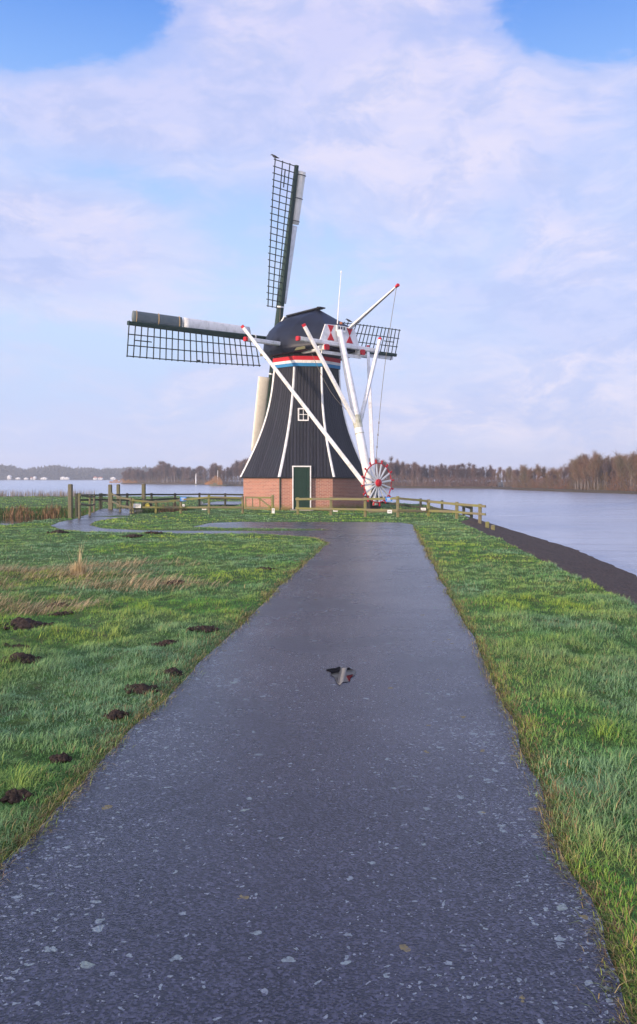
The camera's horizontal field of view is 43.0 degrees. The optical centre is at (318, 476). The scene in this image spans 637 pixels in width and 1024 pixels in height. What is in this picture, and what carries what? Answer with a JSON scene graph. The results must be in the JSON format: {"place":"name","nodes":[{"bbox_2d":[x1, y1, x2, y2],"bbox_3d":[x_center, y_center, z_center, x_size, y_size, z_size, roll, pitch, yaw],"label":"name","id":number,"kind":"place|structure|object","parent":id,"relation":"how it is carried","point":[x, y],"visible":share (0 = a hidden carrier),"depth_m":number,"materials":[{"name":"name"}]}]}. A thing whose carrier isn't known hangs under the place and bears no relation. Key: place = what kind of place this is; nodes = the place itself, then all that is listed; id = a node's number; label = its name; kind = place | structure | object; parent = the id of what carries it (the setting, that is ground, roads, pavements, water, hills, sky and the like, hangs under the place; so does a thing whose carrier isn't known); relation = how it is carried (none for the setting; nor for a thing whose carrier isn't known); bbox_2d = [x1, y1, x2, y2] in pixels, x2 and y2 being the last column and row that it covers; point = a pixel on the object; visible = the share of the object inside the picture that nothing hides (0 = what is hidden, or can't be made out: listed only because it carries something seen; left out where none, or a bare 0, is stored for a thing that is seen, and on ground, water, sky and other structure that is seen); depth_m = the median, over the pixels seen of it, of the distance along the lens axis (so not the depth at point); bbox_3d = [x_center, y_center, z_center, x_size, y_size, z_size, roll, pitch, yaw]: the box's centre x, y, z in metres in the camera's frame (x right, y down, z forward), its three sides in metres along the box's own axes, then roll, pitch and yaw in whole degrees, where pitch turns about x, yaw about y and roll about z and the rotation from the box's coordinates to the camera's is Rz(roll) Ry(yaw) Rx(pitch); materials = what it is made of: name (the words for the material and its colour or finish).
{"place":"outdoors","nodes":[
{"label":"outdoors","id":0,"kind":"place"},
{"bbox_2d":[0,517,74,524],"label":"ditch water","id":1,"kind":"structure","parent":0,"point":[7,520],"depth_m":39.13,"materials":[{"name":"black liquid"}]},
{"bbox_2d":[0,556,230,616],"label":"dry grass","id":2,"kind":"structure","parent":0,"point":[85,576],"depth_m":11.96,"materials":[{"name":"plant"}]},
{"bbox_2d":[200,501,240,504],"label":"back path","id":3,"kind":"structure","parent":0,"point":[227,503],"depth_m":49.20,"materials":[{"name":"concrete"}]},
{"bbox_2d":[0,478,568,479],"bbox_3d":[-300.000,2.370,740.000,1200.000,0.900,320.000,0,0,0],"label":"distant shore","id":4,"kind":"structure","parent":0,"point":[138,479],"depth_m":585.66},
{"bbox_2d":[0,464,165,478],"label":"distant woodland","id":5,"kind":"object","parent":4,"relation":"on","point":[50,472],"visible":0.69,"depth_m":594.05,"materials":[{"name":"plant"}]},
{"bbox_2d":[0,517,630,1023],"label":"asphalt path","id":6,"kind":"structure","parent":0,"point":[268,819],"depth_m":3.50,"materials":[{"name":"asphalt"}]},
{"bbox_2d":[327,667,355,684],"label":"puddle water","id":7,"kind":"structure","parent":6,"relation":"on","point":[340,674],"depth_m":6.62,"materials":[{"name":"black liquid"}]},
{"bbox_2d":[0,496,636,1023],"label":"ground","id":8,"kind":"structure","parent":0,"point":[114,658],"depth_m":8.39,"materials":[{"name":"plant"}]},
{"bbox_2d":[3,643,30,648],"bbox_3d":[-2.793,1.593,7.515,0.211,0.106,0.201,0,0,-44],"label":"molehill","id":9,"kind":"object","parent":8,"relation":"on","point":[19,645],"visible":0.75,"depth_m":7.50,"materials":[{"name":"soil"}]},
{"bbox_2d":[0,788,33,803],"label":"molehill","id":10,"kind":"object","parent":8,"relation":"on","point":[13,796],"visible":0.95,"depth_m":4.03,"materials":[{"name":"soil"}]},
{"bbox_2d":[0,652,41,663],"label":"molehill","id":11,"kind":"object","parent":8,"relation":"on","point":[24,658],"visible":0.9,"depth_m":6.92,"materials":[{"name":"soil"}]},
{"bbox_2d":[0,617,54,630],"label":"molehill","id":12,"kind":"object","parent":8,"relation":"on","point":[23,623],"visible":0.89,"depth_m":8.54,"materials":[{"name":"soil"}]},
{"bbox_2d":[0,488,96,496],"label":"shore reeds","id":13,"kind":"object","parent":8,"relation":"on","point":[61,494],"visible":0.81,"depth_m":69.25,"materials":[{"name":"plant"}]},
{"bbox_2d":[46,530,68,533],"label":"molehill","id":14,"kind":"object","parent":8,"relation":"on","point":[59,531],"visible":0.88,"depth_m":22.75,"materials":[{"name":"soil"}]},
{"bbox_2d":[45,601,69,607],"bbox_3d":[-3.287,1.628,10.180,0.291,0.106,0.324,0,0,-41],"label":"molehill","id":15,"kind":"object","parent":8,"relation":"on","point":[63,602],"visible":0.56,"depth_m":10.13,"materials":[{"name":"soil"}]},
{"bbox_2d":[48,752,71,762],"bbox_3d":[-1.461,1.611,4.590,0.116,0.080,0.117,0,0,-40],"label":"molehill","id":16,"kind":"object","parent":8,"relation":"on","point":[63,757],"visible":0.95,"depth_m":4.57,"materials":[{"name":"soil"}]},
{"bbox_2d":[48,611,73,615],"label":"molehill","id":17,"kind":"object","parent":8,"relation":"on","point":[64,613],"visible":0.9,"depth_m":9.34,"materials":[{"name":"soil"}]},
{"bbox_2d":[68,484,72,517],"bbox_3d":[-9.598,1.094,31.300,0.180,1.618,0.180,0,0,0],"label":"mooring post","id":18,"kind":"object","parent":8,"relation":"on","point":[70,500],"visible":0.83,"depth_m":31.22,"materials":[{"name":"brown wood"}]},
{"bbox_2d":[64,541,92,575],"bbox_3d":[-3.875,1.322,13.118,0.429,0.600,0.445,0,0,-41],"label":"dry grass tuft","id":19,"kind":"object","parent":8,"relation":"on","point":[78,568],"visible":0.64,"depth_m":13.08,"materials":[{"name":"plant"}]},
{"bbox_2d":[0,502,186,516],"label":"ditch reeds","id":20,"kind":"object","parent":8,"relation":"on","point":[46,513],"visible":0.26,"depth_m":41.74,"materials":[{"name":"plant"}]},
{"bbox_2d":[78,493,141,518],"bbox_3d":[-9.421,1.440,37.314,2.227,1.600,12.041,0,0,-10],"label":"footbridge","id":21,"kind":"object","parent":8,"relation":"on","point":[107,512],"visible":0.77,"depth_m":34.92,"materials":[{"name":"wood"}]},
{"bbox_2d":[108,484,111,508],"bbox_3d":[-10.015,1.647,38.900,0.190,2.545,0.190,0,0,0],"label":"mooring post","id":22,"kind":"object","parent":8,"relation":"on","point":[109,494],"visible":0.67,"depth_m":38.81,"materials":[{"name":"brown wood"}]},
{"bbox_2d":[103,709,128,719],"bbox_3d":[-1.356,1.607,5.418,0.151,0.096,0.145,0,0,-44],"label":"molehill","id":23,"kind":"object","parent":8,"relation":"on","point":[113,714],"visible":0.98,"depth_m":5.39,"materials":[{"name":"soil"}]},
{"bbox_2d":[116,484,119,507],"bbox_3d":[-10.764,1.186,43.500,0.190,1.563,0.190,0,0,0],"label":"mooring post","id":24,"kind":"object","parent":8,"relation":"on","point":[117,488],"visible":0.67,"depth_m":43.41,"materials":[{"name":"brown wood"}]},
{"bbox_2d":[122,534,142,537],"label":"molehill","id":25,"kind":"object","parent":8,"relation":"on","point":[133,535],"visible":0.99,"depth_m":21.50,"materials":[{"name":"soil"}]},
{"bbox_2d":[124,683,158,693],"bbox_3d":[-1.333,1.593,6.078,0.257,0.103,0.233,0,0,-15],"label":"molehill","id":26,"kind":"object","parent":8,"relation":"on","point":[138,688],"visible":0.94,"depth_m":6.02,"materials":[{"name":"soil"}]},
{"bbox_2d":[142,484,145,505],"bbox_3d":[-9.206,1.164,42.600,0.210,1.598,0.210,0,0,0],"label":"mooring post","id":27,"kind":"object","parent":8,"relation":"on","point":[143,493],"visible":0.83,"depth_m":42.51,"materials":[{"name":"brown wood"}]},
{"bbox_2d":[144,531,162,533],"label":"molehill","id":28,"kind":"object","parent":8,"relation":"on","point":[154,532],"visible":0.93,"depth_m":22.16,"materials":[{"name":"soil"}]},
{"bbox_2d":[75,493,242,517],"bbox_3d":[-8.464,1.835,43.400,2.499,2.070,11.322,0,0,44],"label":"wooden fence","id":29,"kind":"object","parent":8,"relation":"on","point":[126,495],"visible":0.62,"depth_m":43.17,"materials":[{"name":"brown wood"}]},
{"bbox_2d":[151,639,179,646],"bbox_3d":[-1.462,1.601,7.718,0.268,0.111,0.221,0,0,-29],"label":"molehill","id":30,"kind":"object","parent":8,"relation":"on","point":[163,643],"visible":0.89,"depth_m":7.67,"materials":[{"name":"soil"}]},
{"bbox_2d":[163,667,182,675],"bbox_3d":[-1.177,1.596,6.584,0.158,0.094,0.158,0,0,-38],"label":"molehill","id":31,"kind":"object","parent":8,"relation":"on","point":[171,671],"visible":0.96,"depth_m":6.54,"materials":[{"name":"soil"}]},
{"bbox_2d":[162,579,184,584],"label":"molehill","id":32,"kind":"object","parent":8,"relation":"on","point":[172,581],"visible":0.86,"depth_m":11.90,"materials":[{"name":"soil"}]},
{"bbox_2d":[131,495,243,513],"bbox_3d":[-5.652,1.335,35.117,4.816,1.070,0.490,0,0,-2],"label":"wooden fence","id":33,"kind":"object","parent":8,"relation":"on","point":[133,500],"visible":0.88,"depth_m":35.00,"materials":[{"name":"brown wood"}]},
{"bbox_2d":[187,625,219,632],"bbox_3d":[-1.188,1.590,8.409,0.332,0.102,0.304,0,0,0],"label":"molehill","id":34,"kind":"object","parent":8,"relation":"on","point":[208,629],"visible":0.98,"depth_m":8.35,"materials":[{"name":"soil"}]},
{"bbox_2d":[245,495,273,513],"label":"gate","id":35,"kind":"structure","parent":8,"relation":"on","point":[272,502],"depth_m":34.76,"materials":[{"name":"brown wood"}]},
{"bbox_2d":[126,158,400,510],"bbox_3d":[-1.958,-7.216,43.061,13.837,17.872,12.428,0,0,0],"label":"windmill","id":36,"kind":"object","parent":8,"relation":"on","point":[302,446],"visible":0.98,"depth_m":39.70,"materials":[{"name":"black wood"}]},
{"bbox_2d":[292,466,310,508],"bbox_3d":[-0.815,0.525,38.645,0.935,2.090,0.566,0,0,0],"label":"door","id":37,"kind":"structure","parent":36,"relation":"in","point":[301,484],"depth_m":38.45,"materials":[{"name":"green paint"}]},
{"bbox_2d":[298,408,308,420],"bbox_3d":[-0.757,-3.040,39.749,0.566,0.630,0.538,0,0,0],"label":"window","id":38,"kind":"structure","parent":36,"relation":"in","point":[302,414],"depth_m":39.54,"materials":[{"name":"white glass"}]},
{"bbox_2d":[256,566,277,569],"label":"molehill","id":39,"kind":"object","parent":8,"relation":"on","point":[268,567],"visible":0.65,"depth_m":13.85,"materials":[{"name":"soil"}]},
{"bbox_2d":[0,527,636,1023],"bbox_3d":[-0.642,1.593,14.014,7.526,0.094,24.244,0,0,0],"label":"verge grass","id":40,"kind":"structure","parent":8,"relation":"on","point":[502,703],"depth_m":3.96,"materials":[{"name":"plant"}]},
{"bbox_2d":[295,496,485,523],"bbox_3d":[2.675,1.397,32.401,8.477,1.276,1.287,0,0,26],"label":"wooden fence","id":41,"kind":"object","parent":8,"relation":"on","point":[397,510],"visible":0.87,"depth_m":31.88,"materials":[{"name":"brown wood"}]},
{"bbox_2d":[368,509,436,512],"bbox_3d":[3.767,1.580,36.300,3.099,0.240,0.260,0,0,0],"label":"timber edging","id":42,"kind":"object","parent":8,"relation":"on","point":[400,512],"visible":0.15,"depth_m":36.30,"materials":[{"name":"brown wood"}]},
{"bbox_2d":[380,496,472,517],"bbox_3d":[4.173,1.477,39.895,0.828,0.954,15.239,0,0,-18],"label":"wooden fence","id":43,"kind":"object","parent":8,"relation":"on","point":[441,508],"visible":0.25,"depth_m":37.29,"materials":[{"name":"brown wood"}]},
{"bbox_2d":[432,506,636,604],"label":"embankment","id":44,"kind":"structure","parent":8,"relation":"on","point":[608,577],"depth_m":18.96,"materials":[{"name":"stone"}]},
{"bbox_2d":[0,477,636,575],"bbox_3d":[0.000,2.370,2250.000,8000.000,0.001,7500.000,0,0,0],"label":"lake water","id":45,"kind":"structure","parent":0,"point":[601,527],"depth_m":64.33,"materials":[{"name":"blue liquid"}]},
{"bbox_2d":[210,474,226,485],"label":"sailboat","id":46,"kind":"object","parent":45,"relation":"on","point":[214,484],"visible":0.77,"depth_m":202.58,"materials":[{"name":"grey wood"}]},
{"bbox_2d":[0,0,636,476],"label":"sky","id":47,"kind":"structure","parent":0,"point":[476,158],"materials":[{"name":"blue"}]},
{"bbox_2d":[120,482,636,493],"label":"bank","id":48,"kind":"structure","parent":0,"point":[556,490],"depth_m":159.33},
{"bbox_2d":[109,479,136,482],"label":"reed bed","id":49,"kind":"object","parent":48,"relation":"on","point":[115,481],"visible":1,"depth_m":259.88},
{"bbox_2d":[152,468,158,482],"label":"bare tree","id":50,"kind":"object","parent":48,"relation":"on","point":[154,472],"visible":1,"depth_m":251.99,"materials":[{"name":"brown plant"}]},
{"bbox_2d":[157,460,164,482],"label":"bare tree","id":51,"kind":"object","parent":48,"relation":"on","point":[161,463],"visible":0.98,"depth_m":250.55,"materials":[{"name":"brown plant"}]},
{"bbox_2d":[161,462,169,482],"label":"bare tree","id":52,"kind":"object","parent":48,"relation":"on","point":[164,473],"visible":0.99,"depth_m":249.63,"materials":[{"name":"brown plant"}]},
{"bbox_2d":[123,478,209,482],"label":"undergrowth","id":53,"kind":"object","parent":48,"relation":"on","point":[158,481],"visible":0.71,"depth_m":250.01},
{"bbox_2d":[122,460,213,482],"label":"woodland","id":54,"kind":"object","parent":48,"relation":"on","point":[190,474],"visible":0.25,"depth_m":256.11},
{"bbox_2d":[164,464,171,482],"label":"bare tree","id":55,"kind":"object","parent":48,"relation":"on","point":[166,470],"visible":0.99,"depth_m":248.96,"materials":[{"name":"brown plant"}]},
{"bbox_2d":[167,467,172,482],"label":"bare tree","id":56,"kind":"object","parent":48,"relation":"on","point":[170,472],"visible":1,"depth_m":247.62,"materials":[{"name":"brown plant"}]},
{"bbox_2d":[172,465,176,482],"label":"bare tree","id":57,"kind":"object","parent":48,"relation":"on","point":[173,471],"visible":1,"depth_m":246.72,"materials":[{"name":"brown plant"}]},
{"bbox_2d":[194,467,200,479],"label":"bare tree","id":58,"kind":"object","parent":48,"relation":"on","point":[197,469],"visible":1,"depth_m":243.35,"materials":[{"name":"brown plant"}]},
{"bbox_2d":[209,464,214,477],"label":"bare tree","id":59,"kind":"object","parent":48,"relation":"on","point":[211,470],"visible":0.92,"depth_m":211.06,"materials":[{"name":"brown plant"}]},
{"bbox_2d":[204,476,222,484],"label":"reed bed","id":60,"kind":"object","parent":48,"relation":"on","point":[215,480],"visible":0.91,"depth_m":203.29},
{"bbox_2d":[211,461,244,483],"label":"woodland","id":61,"kind":"object","parent":48,"relation":"on","point":[224,481],"visible":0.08,"depth_m":211.70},
{"bbox_2d":[237,463,243,484],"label":"bare tree","id":62,"kind":"object","parent":48,"relation":"on","point":[240,469],"visible":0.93,"depth_m":202.55,"materials":[{"name":"brown plant"}]},
{"bbox_2d":[381,463,387,484],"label":"bare tree","id":63,"kind":"object","parent":48,"relation":"on","point":[383,468],"visible":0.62,"depth_m":168.57,"materials":[{"name":"brown plant"}]},
{"bbox_2d":[387,463,396,484],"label":"bare tree","id":64,"kind":"object","parent":48,"relation":"on","point":[391,467],"visible":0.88,"depth_m":167.86,"materials":[{"name":"brown plant"}]},
{"bbox_2d":[395,462,399,484],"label":"bare tree","id":65,"kind":"object","parent":48,"relation":"on","point":[396,470],"visible":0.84,"depth_m":169.72,"materials":[{"name":"brown plant"}]},
{"bbox_2d":[405,465,411,483],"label":"bare tree","id":66,"kind":"object","parent":48,"relation":"on","point":[408,470],"visible":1,"depth_m":167.81,"materials":[{"name":"brown plant"}]},
{"bbox_2d":[415,465,420,483],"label":"bare tree","id":67,"kind":"object","parent":48,"relation":"on","point":[418,470],"visible":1,"depth_m":166.19,"materials":[{"name":"brown plant"}]},
{"bbox_2d":[422,463,426,476],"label":"bare tree","id":68,"kind":"object","parent":48,"relation":"on","point":[424,468],"visible":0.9,"depth_m":170.96,"materials":[{"name":"brown plant"}]},
{"bbox_2d":[428,465,433,481],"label":"bare tree","id":69,"kind":"object","parent":48,"relation":"on","point":[430,471],"visible":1,"depth_m":165.83,"materials":[{"name":"brown plant"}]},
{"bbox_2d":[378,458,489,484],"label":"woodland","id":70,"kind":"object","parent":48,"relation":"on","point":[434,477],"visible":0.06,"depth_m":178.53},
{"bbox_2d":[375,471,497,486],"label":"undergrowth","id":71,"kind":"object","parent":48,"relation":"on","point":[458,484],"visible":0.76,"depth_m":164.55,"materials":[{"name":"plant"}]},
{"bbox_2d":[434,466,440,484],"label":"bare tree","id":72,"kind":"object","parent":48,"relation":"on","point":[436,472],"visible":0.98,"depth_m":165.08,"materials":[{"name":"brown plant"}]},
{"bbox_2d":[439,463,442,482],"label":"bare tree","id":73,"kind":"object","parent":48,"relation":"on","point":[440,470],"visible":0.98,"depth_m":165.61,"materials":[{"name":"brown plant"}]},
{"bbox_2d":[448,465,457,481],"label":"bare tree","id":74,"kind":"object","parent":48,"relation":"on","point":[452,469],"visible":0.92,"depth_m":165.80,"materials":[{"name":"grey plant"}]},
{"bbox_2d":[455,464,462,481],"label":"bare tree","id":75,"kind":"object","parent":48,"relation":"on","point":[460,465],"visible":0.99,"depth_m":164.41,"materials":[{"name":"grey plant"}]},
{"bbox_2d":[460,464,466,485],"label":"bare tree","id":76,"kind":"object","parent":48,"relation":"on","point":[464,470],"visible":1,"depth_m":164.67,"materials":[{"name":"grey plant"}]},
{"bbox_2d":[466,463,472,479],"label":"bare tree","id":77,"kind":"object","parent":48,"relation":"on","point":[469,468],"visible":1,"depth_m":164.86,"materials":[{"name":"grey plant"}]},
{"bbox_2d":[470,465,475,484],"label":"bare tree","id":78,"kind":"object","parent":48,"relation":"on","point":[473,471],"visible":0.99,"depth_m":164.19,"materials":[{"name":"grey plant"}]},
{"bbox_2d":[479,466,485,480],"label":"bare tree","id":79,"kind":"object","parent":48,"relation":"on","point":[482,473],"visible":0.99,"depth_m":162.59,"materials":[{"name":"grey plant"}]},
{"bbox_2d":[488,465,492,481],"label":"bare tree","id":80,"kind":"object","parent":48,"relation":"on","point":[490,470],"visible":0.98,"depth_m":164.52,"materials":[{"name":"grey plant"}]},
{"bbox_2d":[505,466,511,482],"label":"bare tree","id":81,"kind":"object","parent":48,"relation":"on","point":[507,471],"visible":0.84,"depth_m":154.52,"materials":[{"name":"brown plant"}]},
{"bbox_2d":[518,464,527,486],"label":"bare tree","id":82,"kind":"object","parent":48,"relation":"on","point":[523,472],"visible":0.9,"depth_m":143.54,"materials":[{"name":"brown plant"}]},
{"bbox_2d":[525,467,534,483],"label":"bare tree","id":83,"kind":"object","parent":48,"relation":"on","point":[529,473],"visible":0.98,"depth_m":141.25,"materials":[{"name":"brown plant"}]},
{"bbox_2d":[535,464,543,479],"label":"bare tree","id":84,"kind":"object","parent":48,"relation":"on","point":[537,470],"visible":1,"depth_m":138.53,"materials":[{"name":"brown plant"}]},
{"bbox_2d":[545,471,549,488],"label":"bare tree","id":85,"kind":"object","parent":48,"relation":"on","point":[547,479],"visible":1,"depth_m":133.71,"materials":[{"name":"brown plant"}]},
{"bbox_2d":[552,468,559,486],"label":"bare tree","id":86,"kind":"object","parent":48,"relation":"on","point":[555,472],"visible":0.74,"depth_m":134.69,"materials":[{"name":"brown plant"}]},
{"bbox_2d":[557,467,562,485],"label":"bare tree","id":87,"kind":"object","parent":48,"relation":"on","point":[560,471],"visible":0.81,"depth_m":132.17,"materials":[{"name":"brown plant"}]},
{"bbox_2d":[560,470,567,487],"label":"bare tree","id":88,"kind":"object","parent":48,"relation":"on","point":[564,473],"visible":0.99,"depth_m":128.89,"materials":[{"name":"brown plant"}]},
{"bbox_2d":[504,455,632,488],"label":"woodland","id":89,"kind":"object","parent":48,"relation":"on","point":[511,483],"visible":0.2,"depth_m":144.32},
{"bbox_2d":[568,463,576,488],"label":"bare tree","id":90,"kind":"object","parent":48,"relation":"on","point":[572,464],"visible":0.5,"depth_m":125.00,"materials":[{"name":"brown plant"}]},
{"bbox_2d":[511,471,636,491],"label":"undergrowth","id":91,"kind":"object","parent":48,"relation":"on","point":[541,485],"visible":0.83,"depth_m":124.42,"materials":[{"name":"plant"}]},
{"bbox_2d":[569,458,583,489],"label":"bare tree","id":92,"kind":"object","parent":48,"relation":"on","point":[575,469],"visible":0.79,"depth_m":124.13,"materials":[{"name":"brown plant"}]},
{"bbox_2d":[572,455,585,489],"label":"bare tree","id":93,"kind":"object","parent":48,"relation":"on","point":[579,463],"visible":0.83,"depth_m":123.40,"materials":[{"name":"brown plant"}]},
{"bbox_2d":[578,451,589,487],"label":"bare tree","id":94,"kind":"object","parent":48,"relation":"on","point":[584,466],"visible":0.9,"depth_m":122.43,"materials":[{"name":"brown plant"}]},
{"bbox_2d":[579,453,588,489],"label":"bare tree","id":95,"kind":"object","parent":48,"relation":"on","point":[587,457],"visible":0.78,"depth_m":122.77,"materials":[{"name":"brown plant"}]},
{"bbox_2d":[580,459,590,489],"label":"bare tree","id":96,"kind":"object","parent":48,"relation":"on","point":[586,474],"visible":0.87,"depth_m":121.54,"materials":[{"name":"brown plant"}]},
{"bbox_2d":[587,453,604,489],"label":"bare tree","id":97,"kind":"object","parent":48,"relation":"on","point":[593,471],"visible":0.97,"depth_m":119.87,"materials":[{"name":"brown plant"}]},
{"bbox_2d":[591,450,604,489],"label":"bare tree","id":98,"kind":"object","parent":48,"relation":"on","point":[597,456],"visible":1,"depth_m":119.70,"materials":[{"name":"brown plant"}]},
{"bbox_2d":[602,461,609,488],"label":"bare tree","id":99,"kind":"object","parent":48,"relation":"on","point":[605,467],"visible":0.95,"depth_m":118.90,"materials":[{"name":"brown plant"}]},
{"bbox_2d":[600,454,613,485],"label":"bare tree","id":100,"kind":"object","parent":48,"relation":"on","point":[607,460],"visible":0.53,"depth_m":120.05,"materials":[{"name":"brown plant"}]},
{"bbox_2d":[609,457,619,489],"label":"bare tree","id":101,"kind":"object","parent":48,"relation":"on","point":[614,470],"visible":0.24,"depth_m":118.92,"materials":[{"name":"brown plant"}]},
{"bbox_2d":[608,450,627,488],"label":"bare tree","id":102,"kind":"object","parent":48,"relation":"on","point":[618,468],"visible":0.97,"depth_m":115.07,"materials":[{"name":"brown plant"}]},
{"bbox_2d":[621,453,629,484],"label":"bare tree","id":103,"kind":"object","parent":48,"relation":"on","point":[625,456],"visible":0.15,"depth_m":119.11,"materials":[{"name":"brown plant"}]},
{"bbox_2d":[624,452,636,489],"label":"bare tree","id":104,"kind":"object","parent":48,"relation":"on","point":[631,463],"visible":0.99,"depth_m":111.48,"materials":[{"name":"brown plant"}]},
{"bbox_2d":[627,452,636,490],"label":"bare tree","id":105,"kind":"object","parent":48,"relation":"on","point":[634,462],"visible":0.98,"depth_m":111.30,"materials":[{"name":"brown plant"}]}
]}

